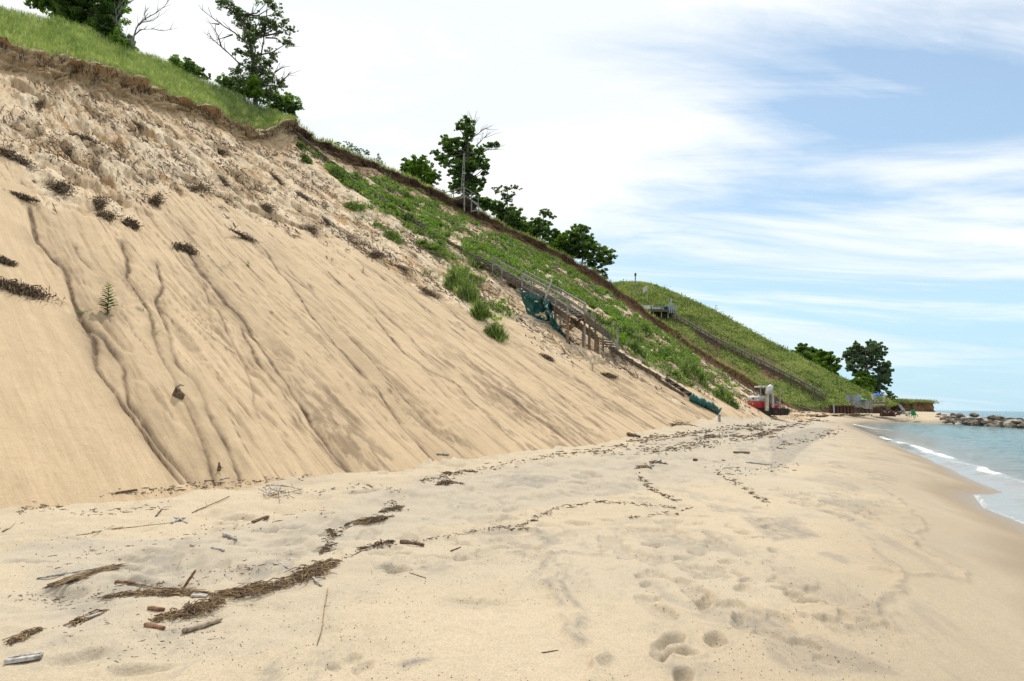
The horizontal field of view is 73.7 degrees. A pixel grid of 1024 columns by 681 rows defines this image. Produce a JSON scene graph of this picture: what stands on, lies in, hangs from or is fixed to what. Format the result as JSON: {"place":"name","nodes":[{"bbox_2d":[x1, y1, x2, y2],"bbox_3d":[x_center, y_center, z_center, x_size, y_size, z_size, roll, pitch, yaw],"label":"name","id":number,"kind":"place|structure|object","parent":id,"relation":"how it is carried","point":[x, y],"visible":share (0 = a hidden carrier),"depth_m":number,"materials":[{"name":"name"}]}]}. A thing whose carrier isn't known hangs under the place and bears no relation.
{"place":"outdoors","nodes":[
{"label":"outdoors","id":0,"kind":"place"},
{"bbox_2d":[0,11,834,509],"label":"dune slope","id":1,"kind":"structure","parent":0,"point":[282,355],"depth_m":22.00,"materials":[{"name":"sand"}]},
{"bbox_2d":[0,254,19,266],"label":"dead brush","id":2,"kind":"object","parent":1,"relation":"on","point":[5,260],"visible":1,"depth_m":15.93,"materials":[{"name":"plant"}]},
{"bbox_2d":[0,144,43,173],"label":"dead brush","id":3,"kind":"object","parent":1,"relation":"on","point":[7,154],"visible":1,"depth_m":23.57,"materials":[{"name":"plant"}]},
{"bbox_2d":[3,188,47,204],"bbox_3d":[-14.825,-4.339,20.699,1.372,0.424,0.528,4,-6,-32],"label":"dead brush","id":4,"kind":"object","parent":1,"relation":"on","point":[23,196],"visible":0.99,"depth_m":20.70,"materials":[{"name":"plant"}]},
{"bbox_2d":[0,276,65,303],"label":"dead brush","id":5,"kind":"object","parent":1,"relation":"on","point":[21,288],"visible":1,"depth_m":14.97,"materials":[{"name":"plant"}]},
{"bbox_2d":[32,98,45,112],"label":"dead brush","id":6,"kind":"object","parent":1,"relation":"on","point":[38,105],"visible":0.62,"depth_m":32.65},
{"bbox_2d":[33,124,88,161],"bbox_3d":[-18.388,-7.524,28.849,3.420,2.840,1.424,6,-7,-44],"label":"dead brush","id":7,"kind":"object","parent":1,"relation":"on","point":[67,148],"visible":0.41,"depth_m":28.79,"materials":[{"name":"plant"}]},
{"bbox_2d":[42,177,81,199],"bbox_3d":[-15.461,-5.193,23.363,1.788,1.087,0.995,-1,-6,23],"label":"dead brush","id":8,"kind":"object","parent":1,"relation":"on","point":[62,187],"visible":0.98,"depth_m":23.32,"materials":[{"name":"plant"}]},
{"bbox_2d":[23,0,139,51],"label":"broadleaf tree","id":9,"kind":"object","parent":1,"relation":"on","point":[94,14],"visible":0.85,"depth_m":53.94,"materials":[{"name":"green plant"}]},
{"bbox_2d":[62,128,102,144],"bbox_3d":[-19.741,-9.275,31.159,2.204,0.938,0.920,2,-6,-15],"label":"dead brush","id":10,"kind":"object","parent":1,"relation":"on","point":[84,136],"visible":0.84,"depth_m":31.31,"materials":[{"name":"plant"}]},
{"bbox_2d":[88,190,113,214],"bbox_3d":[-14.571,-4.839,23.742,1.148,1.498,2.680,5,-7,-40],"label":"dead brush","id":11,"kind":"object","parent":1,"relation":"on","point":[100,204],"visible":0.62,"depth_m":23.66,"materials":[{"name":"plant"}]},
{"bbox_2d":[92,205,122,221],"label":"dead brush","id":12,"kind":"object","parent":1,"relation":"on","point":[109,216],"visible":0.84,"depth_m":22.93,"materials":[{"name":"plant"}]},
{"bbox_2d":[99,282,118,314],"bbox_3d":[-9.524,-0.947,16.127,0.438,0.836,0.493,1,-5,0],"label":"sapling","id":13,"kind":"object","parent":1,"relation":"on","point":[107,298],"visible":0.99,"depth_m":16.10,"materials":[{"name":"green plant"}]},
{"bbox_2d":[120,215,142,230],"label":"dead brush","id":14,"kind":"object","parent":1,"relation":"on","point":[131,223],"visible":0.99,"depth_m":23.36,"materials":[{"name":"plant"}]},
{"bbox_2d":[108,0,177,54],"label":"bare tree","id":15,"kind":"object","parent":1,"relation":"on","point":[116,38],"visible":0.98,"depth_m":52.37,"materials":[{"name":"grey plant"}]},
{"bbox_2d":[0,3,298,129],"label":"dune grass","id":16,"kind":"structure","parent":1,"relation":"on","point":[31,40],"depth_m":48.14,"materials":[{"name":"plant"}]},
{"bbox_2d":[145,189,169,206],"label":"dead brush","id":17,"kind":"object","parent":1,"relation":"on","point":[155,200],"visible":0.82,"depth_m":27.27,"materials":[{"name":"plant"}]},
{"bbox_2d":[172,384,184,399],"bbox_3d":[-6.725,1.032,13.768,0.257,0.328,0.235,1,-5,0],"label":"stump","id":18,"kind":"object","parent":1,"relation":"on","point":[178,393],"visible":0.94,"depth_m":13.71,"materials":[{"name":"wood"}]},
{"bbox_2d":[167,54,210,79],"bbox_3d":[-28.749,-23.575,59.889,4.778,3.447,2.804,-2,-6,28],"label":"bush","id":19,"kind":"object","parent":1,"relation":"on","point":[189,65],"visible":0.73,"depth_m":59.61,"materials":[{"name":"green plant"}]},
{"bbox_2d":[172,240,208,255],"bbox_3d":[-11.175,-3.185,23.574,1.254,0.718,0.744,1,-5,0],"label":"dead brush","id":20,"kind":"object","parent":1,"relation":"on","point":[179,246],"visible":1,"depth_m":23.51,"materials":[{"name":"plant"}]},
{"bbox_2d":[179,180,215,195],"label":"dead brush","id":21,"kind":"object","parent":1,"relation":"on","point":[196,188],"visible":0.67,"depth_m":32.29,"materials":[{"name":"plant"}]},
{"bbox_2d":[215,171,235,192],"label":"dead brush","id":22,"kind":"object","parent":1,"relation":"on","point":[224,181],"visible":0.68,"depth_m":36.57,"materials":[{"name":"plant"}]},
{"bbox_2d":[214,74,252,99],"bbox_3d":[-26.036,-23.457,64.722,4.252,2.985,2.673,-1,-6,15],"label":"leafy shrub","id":23,"kind":"object","parent":1,"relation":"on","point":[228,82],"visible":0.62,"depth_m":64.35,"materials":[{"name":"green plant"}]},
{"bbox_2d":[224,224,262,245],"bbox_3d":[-10.934,-4.222,28.548,0.752,0.855,2.322,-2,-6,28],"label":"dead brush","id":24,"kind":"object","parent":1,"relation":"on","point":[247,237],"visible":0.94,"depth_m":28.35,"materials":[{"name":"plant"}]},
{"bbox_2d":[198,0,302,104],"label":"tall tree","id":25,"kind":"object","parent":1,"relation":"on","point":[240,17],"visible":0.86,"depth_m":66.53,"materials":[{"name":"green plant"}]},
{"bbox_2d":[243,74,265,103],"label":"leafy shrub","id":26,"kind":"object","parent":1,"relation":"on","point":[256,92],"visible":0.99,"depth_m":64.04,"materials":[{"name":"green plant"}]},
{"bbox_2d":[252,200,279,214],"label":"dead brush","id":27,"kind":"object","parent":1,"relation":"on","point":[265,205],"visible":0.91,"depth_m":36.72,"materials":[{"name":"plant"}]},
{"bbox_2d":[267,170,288,187],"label":"dead brush","id":28,"kind":"object","parent":1,"relation":"on","point":[279,180],"visible":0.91,"depth_m":46.25,"materials":[{"name":"plant"}]},
{"bbox_2d":[264,89,304,117],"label":"leafy shrub","id":29,"kind":"object","parent":1,"relation":"on","point":[287,104],"visible":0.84,"depth_m":69.13,"materials":[{"name":"green plant"}]},
{"bbox_2d":[300,153,312,163],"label":"leafy bush","id":30,"kind":"object","parent":1,"relation":"on","point":[306,158],"visible":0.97,"depth_m":59.40,"materials":[{"name":"green plant"}]},
{"bbox_2d":[299,220,327,234],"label":"dead brush","id":31,"kind":"object","parent":1,"relation":"on","point":[311,228],"visible":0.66,"depth_m":37.21,"materials":[{"name":"plant"}]},
{"bbox_2d":[324,163,349,182],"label":"leafy bush","id":32,"kind":"object","parent":1,"relation":"on","point":[337,171],"visible":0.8,"depth_m":60.15,"materials":[{"name":"green plant"}]},
{"bbox_2d":[333,141,369,155],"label":"wispy shrub","id":33,"kind":"object","parent":1,"relation":"on","point":[358,149],"visible":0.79,"depth_m":81.86,"materials":[{"name":"green plant"}]},
{"bbox_2d":[342,200,366,211],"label":"leafy bush","id":34,"kind":"object","parent":1,"relation":"on","point":[356,206],"visible":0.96,"depth_m":51.63,"materials":[{"name":"green plant"}]},
{"bbox_2d":[340,228,377,248],"bbox_3d":[-9.150,-5.767,40.103,3.555,2.432,1.703,1,-5,0],"label":"dead brush","id":35,"kind":"object","parent":1,"relation":"on","point":[355,238],"visible":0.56,"depth_m":40.40,"materials":[{"name":"plant"}]},
{"bbox_2d":[365,250,389,260],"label":"dead brush","id":36,"kind":"object","parent":1,"relation":"on","point":[377,254],"visible":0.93,"depth_m":38.91,"materials":[{"name":"plant"}]},
{"bbox_2d":[0,37,783,403],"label":"hanging roots","id":37,"kind":"object","parent":1,"relation":"hanging from","point":[348,155],"visible":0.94,"depth_m":76.96,"materials":[{"name":"plant"}]},
{"bbox_2d":[382,228,406,246],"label":"grass clump","id":38,"kind":"object","parent":1,"relation":"on","point":[393,236],"visible":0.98,"depth_m":47.53,"materials":[{"name":"green plant"}]},
{"bbox_2d":[0,77,809,419],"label":"straw litter","id":39,"kind":"object","parent":1,"relation":"on","point":[336,214],"visible":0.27,"depth_m":42.57,"materials":[{"name":"plant"}]},
{"bbox_2d":[400,211,415,223],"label":"leafy bush","id":40,"kind":"object","parent":1,"relation":"on","point":[408,216],"visible":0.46,"depth_m":56.60,"materials":[{"name":"green plant"}]},
{"bbox_2d":[400,188,419,204],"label":"leafy bush","id":41,"kind":"object","parent":1,"relation":"on","point":[407,194],"visible":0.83,"depth_m":72.58,"materials":[{"name":"green plant"}]},
{"bbox_2d":[400,154,441,186],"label":"oak tree","id":42,"kind":"object","parent":1,"relation":"on","point":[419,167],"visible":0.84,"depth_m":101.16,"materials":[{"name":"green plant"}]},
{"bbox_2d":[416,285,443,299],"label":"dead brush","id":43,"kind":"object","parent":1,"relation":"on","point":[429,292],"visible":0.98,"depth_m":36.37,"materials":[{"name":"plant"}]},
{"bbox_2d":[423,230,445,246],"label":"grass clump","id":44,"kind":"object","parent":1,"relation":"on","point":[434,235],"visible":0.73,"depth_m":54.07,"materials":[{"name":"green plant"}]},
{"bbox_2d":[439,265,467,288],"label":"grass clump","id":45,"kind":"object","parent":1,"relation":"on","point":[448,279],"visible":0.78,"depth_m":41.92,"materials":[{"name":"green plant"}]},
{"bbox_2d":[446,187,478,213],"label":"lookout platform","id":46,"kind":"structure","parent":1,"relation":"on","point":[466,201],"depth_m":94.88,"materials":[{"name":"grey wood"}]},
{"bbox_2d":[449,276,481,305],"bbox_3d":[-2.389,-2.478,39.705,2.644,3.123,2.679,6,-8,-45],"label":"grass clump","id":47,"kind":"object","parent":1,"relation":"on","point":[468,292],"visible":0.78,"depth_m":39.70,"materials":[{"name":"green plant"}]},
{"bbox_2d":[429,111,503,203],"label":"tree","id":48,"kind":"object","parent":1,"relation":"on","point":[475,160],"visible":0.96,"depth_m":106.46,"materials":[{"name":"green plant"}]},
{"bbox_2d":[464,297,495,321],"bbox_3d":[-1.719,-1.614,36.758,1.867,1.824,1.786,4,-6,-31],"label":"grass clump","id":49,"kind":"object","parent":1,"relation":"on","point":[480,310],"visible":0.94,"depth_m":36.59,"materials":[{"name":"green plant"}]},
{"bbox_2d":[480,321,511,344],"bbox_3d":[-0.902,-0.411,34.130,1.891,1.466,1.925,1,-5,0],"label":"grass clump","id":50,"kind":"object","parent":1,"relation":"on","point":[494,330],"visible":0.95,"depth_m":34.00,"materials":[{"name":"green plant"}]},
{"bbox_2d":[477,196,529,234],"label":"broadleaf tree","id":51,"kind":"object","parent":1,"relation":"on","point":[512,216],"visible":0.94,"depth_m":108.23,"materials":[{"name":"green plant"}]},
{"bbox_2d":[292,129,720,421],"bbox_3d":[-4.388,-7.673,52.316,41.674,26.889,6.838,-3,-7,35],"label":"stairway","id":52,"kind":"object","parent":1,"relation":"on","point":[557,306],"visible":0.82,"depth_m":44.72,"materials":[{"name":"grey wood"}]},
{"bbox_2d":[518,288,570,342],"bbox_3d":[2.598,-1.383,44.414,4.600,4.315,1.945,-4,-7,42],"label":"safety netting","id":53,"kind":"object","parent":52,"relation":"hanging from","point":[532,306],"visible":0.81,"depth_m":45.24,"materials":[{"name":"plastic"}]},
{"bbox_2d":[491,184,522,223],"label":"airy tree","id":54,"kind":"object","parent":1,"relation":"on","point":[507,198],"visible":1,"depth_m":108.26,"materials":[{"name":"green plant"}]},
{"bbox_2d":[304,146,748,397],"bbox_3d":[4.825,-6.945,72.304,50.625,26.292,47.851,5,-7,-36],"label":"ground cover","id":55,"kind":"object","parent":1,"relation":"on","point":[477,242],"visible":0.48,"depth_m":65.36,"materials":[{"name":"green plant"}]},
{"bbox_2d":[296,118,783,399],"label":"crest grass","id":56,"kind":"structure","parent":1,"relation":"on","point":[353,152],"depth_m":96.95,"materials":[{"name":"plant"}]},
{"bbox_2d":[528,208,556,239],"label":"broadleaf tree","id":57,"kind":"object","parent":1,"relation":"on","point":[541,228],"visible":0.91,"depth_m":109.65,"materials":[{"name":"green plant"}]},
{"bbox_2d":[530,232,569,250],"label":"leafy shrub","id":58,"kind":"object","parent":1,"relation":"on","point":[561,239],"visible":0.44,"depth_m":108.15,"materials":[{"name":"green plant"}]},
{"bbox_2d":[543,228,573,255],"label":"broadleaf tree","id":59,"kind":"object","parent":1,"relation":"on","point":[555,234],"visible":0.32,"depth_m":110.85,"materials":[{"name":"green plant"}]},
{"bbox_2d":[561,223,597,262],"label":"broadleaf tree","id":60,"kind":"object","parent":1,"relation":"on","point":[582,242],"visible":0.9,"depth_m":109.80,"materials":[{"name":"green plant"}]},
{"bbox_2d":[582,242,617,278],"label":"broadleaf tree","id":61,"kind":"object","parent":1,"relation":"on","point":[590,257],"visible":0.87,"depth_m":109.48,"materials":[{"name":"green plant"}]},
{"bbox_2d":[618,323,634,338],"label":"leafy bush","id":62,"kind":"object","parent":1,"relation":"on","point":[629,332],"visible":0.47,"depth_m":58.34,"materials":[{"name":"green plant"}]},
{"bbox_2d":[626,339,648,359],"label":"leafy bush","id":63,"kind":"object","parent":1,"relation":"on","point":[633,345],"visible":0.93,"depth_m":50.59,"materials":[{"name":"green plant"}]},
{"bbox_2d":[639,323,654,338],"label":"leafy bush","id":64,"kind":"object","parent":1,"relation":"on","point":[649,331],"visible":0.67,"depth_m":74.43,"materials":[{"name":"green plant"}]},
{"bbox_2d":[674,357,704,381],"bbox_3d":[13.479,2.546,52.739,3.074,4.138,3.220,1,-5,0],"label":"grass clump","id":65,"kind":"object","parent":1,"relation":"on","point":[687,372],"visible":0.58,"depth_m":52.77,"materials":[{"name":"green plant"}]},
{"bbox_2d":[686,349,711,391],"bbox_3d":[14.830,3.585,52.463,3.312,6.223,2.845,5,-7,-40],"label":"grass clump","id":66,"kind":"object","parent":1,"relation":"on","point":[702,377],"visible":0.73,"depth_m":52.34,"materials":[{"name":"green plant"}]},
{"bbox_2d":[710,385,745,407],"bbox_3d":[15.706,4.075,50.757,2.982,1.842,2.898,-4,-7,42],"label":"grass clump","id":67,"kind":"object","parent":1,"relation":"on","point":[721,394],"visible":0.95,"depth_m":50.45,"materials":[{"name":"green plant"}]},
{"bbox_2d":[0,411,1023,680],"bbox_3d":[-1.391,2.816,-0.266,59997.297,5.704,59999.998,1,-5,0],"label":"beach","id":68,"kind":"structure","parent":0,"point":[938,579],"depth_m":6.66,"materials":[{"name":"sand"}]},
{"bbox_2d":[4,651,43,663],"bbox_3d":[-2.879,1.871,4.029,0.184,0.036,0.062,3,-6,-21],"label":"split board","id":69,"kind":"object","parent":68,"relation":"on","point":[23,657],"visible":1,"depth_m":4.02,"materials":[{"name":"wood"}]},
{"bbox_2d":[2,627,46,644],"bbox_3d":[-3.155,1.890,4.410,0.162,0.055,0.352,1,-5,0],"label":"reed heap","id":70,"kind":"object","parent":68,"relation":"on","point":[19,636],"visible":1,"depth_m":4.37,"materials":[{"name":"plant"}]},
{"bbox_2d":[37,567,98,578],"bbox_3d":[-3.746,1.970,5.805,0.053,0.035,0.497,-4,-7,40],"label":"driftwood stick","id":71,"kind":"object","parent":68,"relation":"on","point":[48,576],"visible":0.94,"depth_m":5.76,"materials":[{"name":"wood"}]},
{"bbox_2d":[42,562,128,588],"bbox_3d":[-3.571,1.981,5.822,0.194,0.076,0.826,-1,-6,21],"label":"driftwood","id":72,"kind":"object","parent":68,"relation":"on","point":[67,579],"visible":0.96,"depth_m":5.71,"materials":[{"name":"wood"}]},
{"bbox_2d":[63,609,110,626],"bbox_3d":[-3.058,1.981,4.925,0.150,0.052,0.422,0,-5,9],"label":"reed heap","id":73,"kind":"object","parent":68,"relation":"on","point":[79,619],"visible":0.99,"depth_m":4.86,"materials":[{"name":"plant"}]},
{"bbox_2d":[92,586,215,600],"bbox_3d":[-2.853,2.053,5.560,0.936,0.094,0.464,2,-6,-17],"label":"reed heap","id":74,"kind":"object","parent":68,"relation":"on","point":[171,591],"visible":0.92,"depth_m":5.55,"materials":[{"name":"plant"}]},
{"bbox_2d":[143,622,165,629],"bbox_3d":[-2.403,1.918,4.590,0.151,0.043,0.037,0,-5,9],"label":"driftwood stick","id":75,"kind":"object","parent":68,"relation":"on","point":[153,625],"visible":1,"depth_m":4.58,"materials":[{"name":"wood"}]},
{"bbox_2d":[148,593,229,622],"bbox_3d":[-2.332,1.979,5.070,0.321,0.114,0.839,0,-5,10],"label":"reed heap","id":76,"kind":"object","parent":68,"relation":"on","point":[201,606],"visible":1,"depth_m":5.00,"materials":[{"name":"plant"}]},
{"bbox_2d":[182,617,222,633],"bbox_3d":[-2.156,1.986,4.769,0.046,0.057,0.354,-1,-6,19],"label":"driftwood stick","id":77,"kind":"object","parent":68,"relation":"on","point":[198,626],"visible":1,"depth_m":4.73,"materials":[{"name":"wood"}]},
{"bbox_2d":[206,557,344,599],"bbox_3d":[-1.914,2.065,5.994,0.569,0.118,1.504,-3,-6,33],"label":"reed heap","id":78,"kind":"object","parent":68,"relation":"on","point":[318,568],"visible":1,"depth_m":5.80,"materials":[{"name":"plant"}]},
{"bbox_2d":[258,484,302,498],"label":"dead branch","id":79,"kind":"object","parent":68,"relation":"on","point":[269,492],"visible":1,"depth_m":10.82,"materials":[{"name":"wood"}]},
{"bbox_2d":[317,528,342,553],"bbox_3d":[-2.013,2.211,7.619,0.259,0.071,1.373,2,-5,-12],"label":"reed heap","id":80,"kind":"object","parent":68,"relation":"on","point":[328,530],"visible":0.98,"depth_m":7.53,"materials":[{"name":"plant"}]},
{"bbox_2d":[345,515,393,524],"bbox_3d":[-1.824,2.307,8.784,0.667,0.100,0.299,4,-6,-34],"label":"reed heap","id":81,"kind":"object","parent":68,"relation":"on","point":[366,520],"visible":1,"depth_m":8.75,"materials":[{"name":"plant"}]},
{"bbox_2d":[356,538,395,549],"bbox_3d":[-1.442,2.183,7.351,0.148,0.078,0.644,-2,-6,28],"label":"reed heap","id":82,"kind":"object","parent":68,"relation":"on","point":[379,543],"visible":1,"depth_m":7.33,"materials":[{"name":"plant"}]},
{"bbox_2d":[378,505,404,512],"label":"reed heap","id":83,"kind":"object","parent":68,"relation":"on","point":[394,508],"visible":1,"depth_m":9.52,"materials":[{"name":"plant"}]},
{"bbox_2d":[400,539,424,545],"bbox_3d":[-1.109,2.246,7.588,0.289,0.058,0.053,-1,-6,14],"label":"driftwood stick","id":84,"kind":"object","parent":68,"relation":"on","point":[403,541],"visible":1,"depth_m":7.57,"materials":[{"name":"wood"}]},
{"bbox_2d":[8,413,871,666],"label":"wrack litter","id":85,"kind":"object","parent":68,"relation":"on","point":[733,435],"visible":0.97,"depth_m":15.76,"materials":[{"name":"plant"}]},
{"bbox_2d":[0,476,894,680],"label":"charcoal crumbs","id":86,"kind":"object","parent":68,"relation":"on","point":[467,603],"visible":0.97,"depth_m":5.35,"materials":[{"name":"black"}]},
{"bbox_2d":[435,477,464,484],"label":"reed heap","id":87,"kind":"object","parent":68,"relation":"on","point":[445,482],"visible":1,"depth_m":12.29,"materials":[{"name":"plant"}]},
{"bbox_2d":[689,393,721,414],"bbox_3d":[11.916,3.963,42.122,2.108,1.405,0.815,1,-5,0],"label":"bundled netting","id":88,"kind":"object","parent":68,"relation":"on","point":[699,401],"visible":0.96,"depth_m":41.87,"materials":[{"name":"plastic"}]},
{"bbox_2d":[746,384,789,415],"bbox_3d":[21.285,4.981,57.087,3.562,2.584,2.646,-1,-6,23],"label":"excavator","id":89,"kind":"object","parent":68,"relation":"on","point":[764,405],"visible":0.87,"depth_m":56.41,"materials":[{"name":"red metal"}]},
{"bbox_2d":[828,405,854,412],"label":"sheet pile wall","id":90,"kind":"structure","parent":68,"relation":"on","point":[843,409],"depth_m":118.48,"materials":[{"name":"metal"}]},
{"bbox_2d":[846,395,872,412],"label":"wooden bulkhead","id":91,"kind":"object","parent":68,"relation":"on","point":[863,406],"visible":0.94,"depth_m":121.13,"materials":[{"name":"grey wood"}]},
{"bbox_2d":[873,402,888,412],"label":"rusty seawall","id":92,"kind":"object","parent":68,"relation":"on","point":[877,410],"visible":0.69,"depth_m":124.46,"materials":[{"name":"metal"}]},
{"bbox_2d":[880,409,910,416],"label":"wreckage pile","id":93,"kind":"object","parent":68,"relation":"on","point":[889,413],"visible":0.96,"depth_m":122.39,"materials":[{"name":"grey wood"}]},
{"bbox_2d":[1003,419,1022,427],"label":"boulder","id":94,"kind":"object","parent":68,"relation":"on","point":[1007,424],"visible":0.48,"depth_m":91.75,"materials":[{"name":"stone"}]},
{"bbox_2d":[0,0,1023,410],"label":"sky","id":95,"kind":"structure","parent":0,"point":[827,175],"materials":[{"name":"white"}]},
{"bbox_2d":[612,279,899,412],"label":"grassy hill","id":96,"kind":"structure","parent":0,"point":[767,375],"depth_m":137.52,"materials":[{"name":"plant"}]},
{"bbox_2d":[642,305,676,317],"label":"hill deck","id":97,"kind":"structure","parent":96,"relation":"on","point":[655,309],"depth_m":145.39,"materials":[{"name":"grey wood"}]},
{"bbox_2d":[673,314,825,401],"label":"hillside stairway","id":98,"kind":"object","parent":96,"relation":"on","point":[781,375],"visible":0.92,"depth_m":133.80,"materials":[{"name":"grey wood"}]},
{"bbox_2d":[681,314,819,387],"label":"cable rail","id":99,"kind":"object","parent":96,"relation":"on","point":[752,350],"visible":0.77,"depth_m":140.38,"materials":[{"name":"grey wood"}]},
{"bbox_2d":[790,342,818,360],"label":"broadleaf tree","id":100,"kind":"object","parent":96,"relation":"on","point":[804,350],"visible":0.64,"depth_m":168.26,"materials":[{"name":"green plant"}]},
{"bbox_2d":[811,349,842,374],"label":"broadleaf tree","id":101,"kind":"object","parent":96,"relation":"on","point":[822,358],"visible":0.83,"depth_m":162.69,"materials":[{"name":"green plant"}]},
{"bbox_2d":[848,370,876,391],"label":"leafy shrub","id":102,"kind":"object","parent":96,"relation":"on","point":[864,378],"visible":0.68,"depth_m":148.70,"materials":[{"name":"green plant"}]},
{"bbox_2d":[841,339,894,393],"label":"cottonwood tree","id":103,"kind":"object","parent":96,"relation":"on","point":[854,354],"visible":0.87,"depth_m":153.99,"materials":[{"name":"green plant"}]},
{"bbox_2d":[891,400,934,411],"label":"headland","id":104,"kind":"structure","parent":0,"point":[918,406],"depth_m":144.89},
{"bbox_2d":[894,398,941,403],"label":"headland grass","id":105,"kind":"structure","parent":104,"relation":"on","point":[909,400],"depth_m":145.85,"materials":[{"name":"plant"}]},
{"bbox_2d":[852,410,1023,523],"bbox_3d":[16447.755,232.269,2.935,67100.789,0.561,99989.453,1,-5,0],"label":"lake water","id":106,"kind":"structure","parent":0,"point":[991,457],"depth_m":38.75,"materials":[{"name":"liquid"}]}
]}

